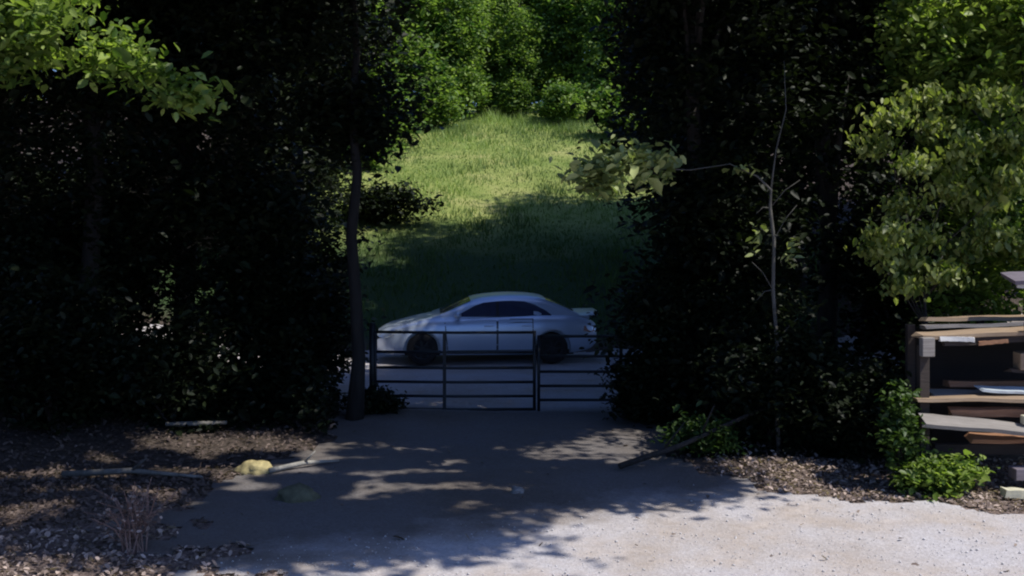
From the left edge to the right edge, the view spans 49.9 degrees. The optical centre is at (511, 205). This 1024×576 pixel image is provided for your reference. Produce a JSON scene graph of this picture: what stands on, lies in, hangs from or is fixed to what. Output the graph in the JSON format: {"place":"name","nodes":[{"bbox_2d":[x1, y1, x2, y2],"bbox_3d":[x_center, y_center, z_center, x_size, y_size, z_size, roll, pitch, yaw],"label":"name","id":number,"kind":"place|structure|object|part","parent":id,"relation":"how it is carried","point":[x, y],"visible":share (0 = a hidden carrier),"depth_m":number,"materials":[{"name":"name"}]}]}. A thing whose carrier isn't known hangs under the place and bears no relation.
{"place":"outdoors","nodes":[
{"label":"outdoors","id":0,"kind":"place"},
{"bbox_2d":[204,6,377,178],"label":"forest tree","id":1,"kind":"object","parent":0,"point":[321,141],"depth_m":41.56,"materials":[{"name":"green plant"}]},
{"bbox_2d":[0,102,1023,575],"bbox_3d":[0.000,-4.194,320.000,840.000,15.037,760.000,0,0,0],"label":"ground","id":2,"kind":"structure","parent":0,"point":[194,458],"depth_m":28.42,"materials":[{"name":"green plant"}]},
{"bbox_2d":[0,60,68,253],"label":"forest tree","id":3,"kind":"object","parent":2,"relation":"on","point":[30,131],"visible":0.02,"depth_m":20.63,"materials":[{"name":"green plant"}]},
{"bbox_2d":[0,18,112,224],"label":"forest tree","id":4,"kind":"object","parent":2,"relation":"on","point":[13,93],"visible":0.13,"depth_m":17.80,"materials":[{"name":"green plant"}]},
{"bbox_2d":[0,69,145,238],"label":"forest tree","id":5,"kind":"object","parent":2,"relation":"on","point":[13,146],"visible":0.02,"depth_m":26.73,"materials":[{"name":"green plant"}]},
{"bbox_2d":[0,250,191,444],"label":"understory shrub","id":6,"kind":"object","parent":2,"relation":"on","point":[42,340],"visible":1,"depth_m":14.93,"materials":[{"name":"green plant"}]},
{"bbox_2d":[1,154,227,368],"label":"understory shrub","id":7,"kind":"object","parent":2,"relation":"on","point":[140,278],"visible":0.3,"depth_m":18.03,"materials":[{"name":"green plant"}]},
{"bbox_2d":[0,0,236,121],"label":"lit tree","id":8,"kind":"object","parent":2,"relation":"on","point":[36,24],"visible":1,"depth_m":10.86,"materials":[{"name":"green plant"}]},
{"bbox_2d":[84,477,177,556],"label":"dry weed","id":9,"kind":"object","parent":2,"relation":"on","point":[138,522],"visible":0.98,"depth_m":10.43,"materials":[{"name":"brown plant"}]},
{"bbox_2d":[0,0,275,385],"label":"forest tree","id":10,"kind":"object","parent":2,"relation":"on","point":[93,135],"visible":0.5,"depth_m":16.83,"materials":[{"name":"green plant"}]},
{"bbox_2d":[56,36,241,246],"bbox_3d":[-10.754,-7.299,31.947,7.564,18.167,7.700,0,0,-6],"label":"forest tree","id":11,"kind":"object","parent":2,"relation":"on","point":[158,149],"visible":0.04,"depth_m":30.76,"materials":[{"name":"green plant"}]},
{"bbox_2d":[105,35,226,169],"bbox_3d":[-11.569,-8.619,38.485,7.700,18.167,7.564,0,0,24],"label":"forest tree","id":12,"kind":"object","parent":2,"relation":"on","point":[166,136],"depth_m":37.71,"materials":[{"name":"green plant"}]},
{"bbox_2d":[79,291,269,436],"bbox_3d":[-4.907,2.219,15.993,2.476,2.066,2.260,0,0,37],"label":"understory shrub","id":13,"kind":"object","parent":2,"relation":"on","point":[192,350],"visible":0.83,"depth_m":15.75,"materials":[{"name":"green plant"}]},
{"bbox_2d":[30,0,351,334],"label":"forest tree","id":14,"kind":"object","parent":2,"relation":"on","point":[189,131],"visible":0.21,"depth_m":18.46,"materials":[{"name":"green plant"}]},
{"bbox_2d":[140,229,351,423],"bbox_3d":[-4.095,1.605,17.390,3.250,3.527,3.515,0,0,-9],"label":"understory shrub","id":15,"kind":"object","parent":2,"relation":"on","point":[277,322],"visible":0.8,"depth_m":17.12,"materials":[{"name":"green plant"}]},
{"bbox_2d":[233,460,275,474],"bbox_3d":[-3.186,3.297,13.602,0.485,0.313,0.375,0,0,-27],"label":"rock","id":16,"kind":"object","parent":2,"relation":"on","point":[255,467],"visible":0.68,"depth_m":13.50,"materials":[{"name":"beige stone"}]},
{"bbox_2d":[127,0,449,420],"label":"tree","id":17,"kind":"object","parent":2,"relation":"on","point":[249,210],"visible":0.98,"depth_m":16.79,"materials":[{"name":"green plant"}]},
{"bbox_2d":[196,1,384,256],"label":"forest tree","id":18,"kind":"object","parent":2,"relation":"on","point":[264,142],"visible":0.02,"depth_m":32.70,"materials":[{"name":"green plant"}]},
{"bbox_2d":[274,482,320,502],"bbox_3d":[-2.413,3.255,12.330,0.533,0.284,0.370,0,0,0],"label":"rock","id":19,"kind":"object","parent":2,"relation":"on","point":[299,492],"visible":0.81,"depth_m":12.25,"materials":[{"name":"grey stone"}]},
{"bbox_2d":[268,451,338,473],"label":"dead branch","id":20,"kind":"object","parent":2,"relation":"on","point":[306,461],"visible":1,"depth_m":13.69,"materials":[{"name":"grey wood"}]},
{"bbox_2d":[202,0,426,252],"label":"forest tree","id":21,"kind":"object","parent":2,"relation":"on","point":[288,144],"visible":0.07,"depth_m":30.19,"materials":[{"name":"green plant"}]},
{"bbox_2d":[239,159,394,372],"bbox_3d":[-3.575,1.257,19.280,2.862,4.172,2.247,0,0,-40],"label":"understory shrub","id":22,"kind":"object","parent":2,"relation":"on","point":[332,252],"visible":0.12,"depth_m":19.24,"materials":[{"name":"green plant"}]},
{"bbox_2d":[253,239,386,402],"bbox_3d":[-3.454,1.944,18.550,2.534,2.819,2.604,0,0,-35],"label":"understory shrub","id":23,"kind":"object","parent":2,"relation":"on","point":[323,357],"visible":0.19,"depth_m":18.25,"materials":[{"name":"green plant"}]},
{"bbox_2d":[327,122,409,169],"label":"hilltop shrub","id":24,"kind":"object","parent":2,"relation":"on","point":[372,162],"visible":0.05,"depth_m":45.33,"materials":[{"name":"green plant"}]},
{"bbox_2d":[369,322,374,386],"bbox_3d":[-2.250,2.640,17.720,0.099,1.520,0.098,0,0,0],"label":"gate post","id":25,"kind":"object","parent":2,"relation":"on","point":[371,349],"visible":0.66,"depth_m":17.68,"materials":[{"name":"metal"}]},
{"bbox_2d":[374,330,535,410],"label":"farm gate","id":26,"kind":"structure","parent":25,"relation":"attached to","point":[444,367],"depth_m":17.68,"materials":[{"name":"metal"}]},
{"bbox_2d":[335,382,409,415],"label":"gate weeds","id":27,"kind":"object","parent":2,"relation":"on","point":[381,400],"visible":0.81,"depth_m":17.24,"materials":[{"name":"green plant"}]},
{"bbox_2d":[345,0,418,99],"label":"hilltop tree","id":28,"kind":"object","parent":2,"relation":"on","point":[395,61],"visible":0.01,"depth_m":53.01,"materials":[{"name":"green plant"}]},
{"bbox_2d":[321,168,445,224],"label":"meadow bush","id":29,"kind":"object","parent":2,"relation":"on","point":[384,203],"visible":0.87,"depth_m":36.52,"materials":[{"name":"green plant"}]},
{"bbox_2d":[374,81,437,147],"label":"hilltop shrub","id":30,"kind":"object","parent":2,"relation":"on","point":[401,129],"visible":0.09,"depth_m":50.90,"materials":[{"name":"green plant"}]},
{"bbox_2d":[368,0,457,99],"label":"hilltop tree","id":31,"kind":"object","parent":2,"relation":"on","point":[426,60],"visible":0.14,"depth_m":57.29,"materials":[{"name":"green plant"}]},
{"bbox_2d":[410,70,473,129],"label":"hilltop shrub","id":32,"kind":"object","parent":2,"relation":"on","point":[446,109],"visible":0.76,"depth_m":56.03,"materials":[{"name":"green plant"}]},
{"bbox_2d":[413,0,502,116],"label":"hilltop tree","id":33,"kind":"object","parent":2,"relation":"on","point":[464,17],"visible":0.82,"depth_m":59.48,"materials":[{"name":"green plant"}]},
{"bbox_2d":[6,312,972,458],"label":"undergrowth","id":34,"kind":"object","parent":2,"relation":"on","point":[299,390],"visible":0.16,"depth_m":16.29,"materials":[{"name":"green plant"}]},
{"bbox_2d":[472,0,509,114],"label":"hilltop tree","id":35,"kind":"object","parent":2,"relation":"on","point":[495,3],"visible":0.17,"depth_m":63.28,"materials":[{"name":"green plant"}]},
{"bbox_2d":[150,105,862,348],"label":"meadow grass","id":36,"kind":"structure","parent":2,"relation":"on","point":[525,120],"depth_m":38.70,"materials":[{"name":"green plant"}]},
{"bbox_2d":[0,394,1023,575],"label":"leaf litter","id":37,"kind":"object","parent":2,"relation":"on","point":[201,483],"visible":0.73,"depth_m":12.78,"materials":[{"name":"brown plant"}]},
{"bbox_2d":[61,457,202,477],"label":"dead branch","id":38,"kind":"object","parent":37,"relation":"on","point":[98,472],"visible":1,"depth_m":13.22,"materials":[{"name":"wood"}]},
{"bbox_2d":[165,421,226,425],"bbox_3d":[-4.543,3.130,15.831,0.859,0.089,0.094,0,0,-20],"label":"pale log","id":39,"kind":"object","parent":37,"relation":"on","point":[190,423],"visible":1,"depth_m":15.79,"materials":[{"name":"grey wood"}]},
{"bbox_2d":[889,448,999,501],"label":"sunlit plant","id":40,"kind":"object","parent":37,"relation":"on","point":[947,474],"visible":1,"depth_m":12.41,"materials":[{"name":"green plant"}]},
{"bbox_2d":[1000,486,1023,498],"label":"plank","id":41,"kind":"object","parent":37,"relation":"on","point":[1012,492],"visible":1,"depth_m":12.29,"materials":[{"name":"yellow wood"}]},
{"bbox_2d":[510,486,523,493],"bbox_3d":[0.057,3.274,12.598,0.177,0.129,0.150,0,0,0],"label":"rock","id":42,"kind":"object","parent":2,"relation":"on","point":[516,490],"visible":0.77,"depth_m":12.56,"materials":[{"name":"grey stone"}]},
{"bbox_2d":[484,0,560,115],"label":"hilltop tree","id":43,"kind":"object","parent":2,"relation":"on","point":[517,44],"visible":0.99,"depth_m":60.80,"materials":[{"name":"green plant"}]},
{"bbox_2d":[476,0,569,114],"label":"hilltop tree","id":44,"kind":"object","parent":2,"relation":"on","point":[525,3],"visible":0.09,"depth_m":63.66,"materials":[{"name":"green plant"}]},
{"bbox_2d":[521,0,597,115],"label":"hilltop tree","id":45,"kind":"object","parent":2,"relation":"on","point":[566,51],"visible":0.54,"depth_m":61.62,"materials":[{"name":"green plant"}]},
{"bbox_2d":[527,41,596,110],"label":"hilltop tree","id":46,"kind":"object","parent":2,"relation":"on","point":[540,93],"depth_m":70.52,"materials":[{"name":"green plant"}]},
{"bbox_2d":[530,76,594,124],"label":"hilltop shrub","id":47,"kind":"object","parent":2,"relation":"on","point":[563,95],"visible":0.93,"depth_m":57.00,"materials":[{"name":"green plant"}]},
{"bbox_2d":[562,0,639,118],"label":"hilltop tree","id":48,"kind":"object","parent":2,"relation":"on","point":[602,36],"visible":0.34,"depth_m":58.80,"materials":[{"name":"green plant"}]},
{"bbox_2d":[580,81,651,138],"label":"hilltop shrub","id":49,"kind":"object","parent":2,"relation":"on","point":[602,113],"visible":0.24,"depth_m":52.56,"materials":[{"name":"green plant"}]},
{"bbox_2d":[597,343,706,427],"bbox_3d":[2.124,2.696,16.680,1.599,1.366,1.602,0,0,31],"label":"bush","id":50,"kind":"object","parent":2,"relation":"on","point":[649,404],"visible":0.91,"depth_m":16.48,"materials":[{"name":"green plant"}]},
{"bbox_2d":[579,244,759,424],"bbox_3d":[2.411,1.981,16.922,2.767,2.801,1.935,0,0,0],"label":"bush","id":51,"kind":"object","parent":2,"relation":"on","point":[674,335],"visible":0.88,"depth_m":16.62,"materials":[{"name":"green plant"}]},
{"bbox_2d":[549,64,804,453],"bbox_3d":[2.150,0.764,13.868,3.794,5.484,0.977,0,0,-28],"label":"tree","id":52,"kind":"object","parent":2,"relation":"on","point":[602,174],"visible":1,"depth_m":13.41,"materials":[{"name":"green plant"}]},
{"bbox_2d":[589,0,781,201],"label":"forest tree","id":53,"kind":"object","parent":2,"relation":"on","point":[595,118],"depth_m":31.78,"materials":[{"name":"green plant"}]},
{"bbox_2d":[618,405,763,468],"bbox_3d":[2.375,2.909,14.079,2.216,0.739,0.218,0,0,-24],"label":"fallen log","id":54,"kind":"object","parent":2,"relation":"on","point":[642,458],"visible":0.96,"depth_m":14.00,"materials":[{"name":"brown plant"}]},
{"bbox_2d":[647,400,752,458],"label":"bush","id":55,"kind":"object","parent":2,"relation":"on","point":[723,439],"visible":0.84,"depth_m":14.36,"materials":[{"name":"green plant"}]},
{"bbox_2d":[606,0,794,286],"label":"forest tree","id":56,"kind":"object","parent":2,"relation":"on","point":[616,72],"depth_m":27.21,"materials":[{"name":"green plant"}]},
{"bbox_2d":[601,0,815,357],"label":"forest tree","id":57,"kind":"object","parent":2,"relation":"on","point":[646,94],"visible":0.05,"depth_m":22.54,"materials":[{"name":"green plant"}]},
{"bbox_2d":[570,0,860,414],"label":"forest tree","id":58,"kind":"object","parent":2,"relation":"on","point":[716,217],"visible":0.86,"depth_m":17.11,"materials":[{"name":"green plant"}]},
{"bbox_2d":[617,2,893,324],"bbox_3d":[5.674,-5.676,26.733,7.721,17.425,7.863,0,0,-29],"label":"forest tree","id":59,"kind":"object","parent":2,"relation":"on","point":[777,165],"visible":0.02,"depth_m":26.12,"materials":[{"name":"green plant"}]},
{"bbox_2d":[682,282,874,457],"bbox_3d":[3.615,2.198,14.802,2.685,2.306,2.263,0,0,0],"label":"bank bush","id":60,"kind":"object","parent":2,"relation":"on","point":[744,372],"visible":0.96,"depth_m":14.53,"materials":[{"name":"green plant"}]},
{"bbox_2d":[736,41,864,286],"bbox_3d":[7.864,-6.917,29.421,8.127,18.342,8.277,0,0,-43],"label":"forest tree","id":61,"kind":"object","parent":2,"relation":"on","point":[802,284],"visible":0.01,"depth_m":29.28,"materials":[{"name":"green plant"}]},
{"bbox_2d":[706,0,944,371],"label":"forest tree","id":62,"kind":"object","parent":2,"relation":"on","point":[824,118],"visible":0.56,"depth_m":18.17,"materials":[{"name":"green plant"}]},
{"bbox_2d":[746,0,944,351],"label":"forest tree","id":63,"kind":"object","parent":2,"relation":"on","point":[842,158],"visible":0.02,"depth_m":22.33,"materials":[{"name":"green plant"}]},
{"bbox_2d":[795,356,932,474],"bbox_3d":[4.583,2.626,14.315,1.737,1.490,1.895,0,0,38],"label":"bank bush","id":64,"kind":"object","parent":2,"relation":"on","point":[853,426],"visible":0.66,"depth_m":14.08,"materials":[{"name":"green plant"}]},
{"bbox_2d":[850,125,906,226],"bbox_3d":[10.513,-7.390,33.247,7.721,17.425,7.863,0,0,11],"label":"forest tree","id":65,"kind":"object","parent":2,"relation":"on","point":[860,203],"depth_m":32.76,"materials":[{"name":"green plant"}]},
{"bbox_2d":[776,145,1022,385],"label":"understory shrub","id":66,"kind":"object","parent":2,"relation":"on","point":[888,310],"visible":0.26,"depth_m":17.40,"materials":[{"name":"green plant"}]},
{"bbox_2d":[866,378,936,491],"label":"bush","id":67,"kind":"object","parent":2,"relation":"on","point":[897,437],"visible":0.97,"depth_m":12.65,"materials":[{"name":"green plant"}]},
{"bbox_2d":[816,0,1023,313],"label":"forest tree","id":68,"kind":"object","parent":2,"relation":"on","point":[881,76],"visible":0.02,"depth_m":19.81,"materials":[{"name":"green plant"}]},
{"bbox_2d":[834,80,1021,306],"bbox_3d":[10.475,-6.476,25.975,8.277,18.342,8.127,0,0,35],"label":"forest tree","id":69,"kind":"object","parent":2,"relation":"on","point":[857,124],"depth_m":26.14,"materials":[{"name":"green plant"}]},
{"bbox_2d":[839,78,1023,455],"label":"yellow tree","id":70,"kind":"object","parent":2,"relation":"on","point":[888,249],"visible":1,"depth_m":13.89,"materials":[{"name":"green plant"}]},
{"bbox_2d":[858,0,1023,271],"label":"sunlit tree","id":71,"kind":"object","parent":2,"relation":"on","point":[931,49],"visible":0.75,"depth_m":14.60,"materials":[{"name":"green plant"}]},
{"bbox_2d":[862,107,1023,363],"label":"tree","id":72,"kind":"object","parent":2,"relation":"on","point":[976,297],"visible":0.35,"depth_m":15.12,"materials":[{"name":"green plant"}]},
{"bbox_2d":[905,315,1023,458],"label":"lumber rack","id":73,"kind":"object","parent":2,"relation":"on","point":[932,362],"visible":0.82,"depth_m":13.71,"materials":[{"name":"brown wood"}]},
{"bbox_2d":[939,336,974,341],"bbox_3d":[5.194,1.555,12.840,0.415,0.068,0.051,2,0,0],"label":"plank","id":74,"kind":"object","parent":73,"relation":"on","point":[957,338],"visible":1,"depth_m":12.83,"materials":[{"name":"white wood"}]},
{"bbox_2d":[919,413,1023,435],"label":"plank","id":75,"kind":"object","parent":73,"relation":"on","point":[937,421],"visible":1,"depth_m":12.59,"materials":[{"name":"grey wood"}]},
{"bbox_2d":[1020,415,1023,423],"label":"wood block","id":76,"kind":"object","parent":75,"relation":"on","point":[1021,419],"depth_m":12.66,"materials":[{"name":"beige wood"}]},
{"bbox_2d":[943,380,1023,386],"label":"plank","id":77,"kind":"object","parent":73,"relation":"on","point":[966,383],"visible":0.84,"depth_m":13.37,"materials":[{"name":"brown wood"}]},
{"bbox_2d":[948,407,1023,416],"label":"plank","id":78,"kind":"object","parent":73,"relation":"on","point":[987,411],"visible":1,"depth_m":12.82,"materials":[{"name":"brown wood"}]},
{"bbox_2d":[978,339,1008,345],"bbox_3d":[5.620,1.591,12.861,0.357,0.059,0.067,-3,0,0],"label":"plank","id":79,"kind":"object","parent":73,"relation":"on","point":[991,342],"visible":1,"depth_m":12.84,"materials":[{"name":"brown wood"}]},
{"bbox_2d":[964,432,1023,443],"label":"plank","id":80,"kind":"object","parent":73,"relation":"on","point":[987,438],"visible":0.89,"depth_m":12.73,"materials":[{"name":"brown wood"}]},
{"bbox_2d":[974,385,1023,393],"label":"plank","id":81,"kind":"object","parent":73,"relation":"on","point":[1007,389],"visible":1,"depth_m":12.99,"materials":[{"name":"white wood"}]},
{"bbox_2d":[1003,368,1023,372],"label":"plank","id":82,"kind":"object","parent":73,"relation":"on","point":[1013,370],"visible":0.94,"depth_m":13.03,"materials":[{"name":"brown wood"}]},
{"bbox_2d":[1013,351,1023,369],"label":"wood box","id":83,"kind":"object","parent":82,"relation":"on","point":[1018,359],"visible":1,"depth_m":13.05,"materials":[{"name":"brown wood"}]},
{"bbox_2d":[1003,0,1023,116],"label":"forest tree","id":84,"kind":"object","parent":2,"relation":"on","point":[1017,78],"visible":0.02,"depth_m":17.87,"materials":[{"name":"green plant"}]},
{"bbox_2d":[1009,466,1023,480],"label":"wood block","id":85,"kind":"object","parent":2,"relation":"on","point":[1016,473],"depth_m":12.52,"materials":[{"name":"grey wood"}]},
{"bbox_3d":[3.120,2.640,17.720,0.099,1.520,0.098,0,0,0],"label":"gate post","id":86,"kind":"object","parent":2,"relation":"on","visible":0},
{"bbox_2d":[537,335,632,410],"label":"farm gate","id":87,"kind":"structure","parent":86,"relation":"attached to","point":[539,371],"depth_m":17.68,"materials":[{"name":"metal"}]},
{"bbox_2d":[80,314,1023,575],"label":"driveway","id":88,"kind":"structure","parent":0,"point":[418,480],"depth_m":11.85,"materials":[{"name":"concrete"}]},
{"bbox_2d":[377,292,596,364],"bbox_3d":[-0.540,2.569,23.622,4.680,1.421,2.080,0,0,-4],"label":"parked car","id":89,"kind":"object","parent":88,"relation":"on","point":[517,311],"visible":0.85,"depth_m":22.83,"materials":[{"name":"paint"}]},
{"bbox_3d":[-0.852,2.665,22.725,1.097,0.660,0.124,0,0,-5],"label":"door","id":90,"kind":"part","parent":89,"relation":"part of","materials":[{"name":"paint"}]},
{"bbox_3d":[-0.762,2.143,22.868,0.860,0.305,0.150,0,0,-5],"label":"side window","id":91,"kind":"part","parent":89,"relation":"part of","materials":[{"name":"black glass"}]},
{"bbox_3d":[0.075,2.665,22.783,0.746,0.660,0.092,0,0,-4],"label":"door","id":92,"kind":"part","parent":89,"relation":"part of","materials":[{"name":"paint"}]},
{"bbox_3d":[0.275,2.136,22.954,1.100,0.317,0.158,0,0,-5],"label":"side window","id":93,"kind":"part","parent":89,"relation":"part of","materials":[{"name":"black glass"}]},
{"bbox_3d":[0.965,2.081,23.740,0.600,0.289,1.201,0,0,-5],"label":"rear window","id":94,"kind":"part","parent":89,"relation":"part of","materials":[{"name":"black glass"}]},
{"bbox_2d":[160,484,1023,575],"bbox_3d":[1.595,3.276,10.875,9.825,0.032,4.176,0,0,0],"label":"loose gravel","id":95,"kind":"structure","parent":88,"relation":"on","point":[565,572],"depth_m":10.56,"materials":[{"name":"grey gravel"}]},
{"bbox_3d":[6.760,0.934,13.200,1.437,0.117,0.072,0,0,0],"label":"plank","id":96,"kind":"object","parent":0,"visible":0},
{"bbox_2d":[1000,271,1023,284],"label":"plank","id":97,"kind":"object","parent":96,"relation":"on","point":[1016,278],"visible":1,"depth_m":13.23,"materials":[{"name":"grey wood"}]}
]}

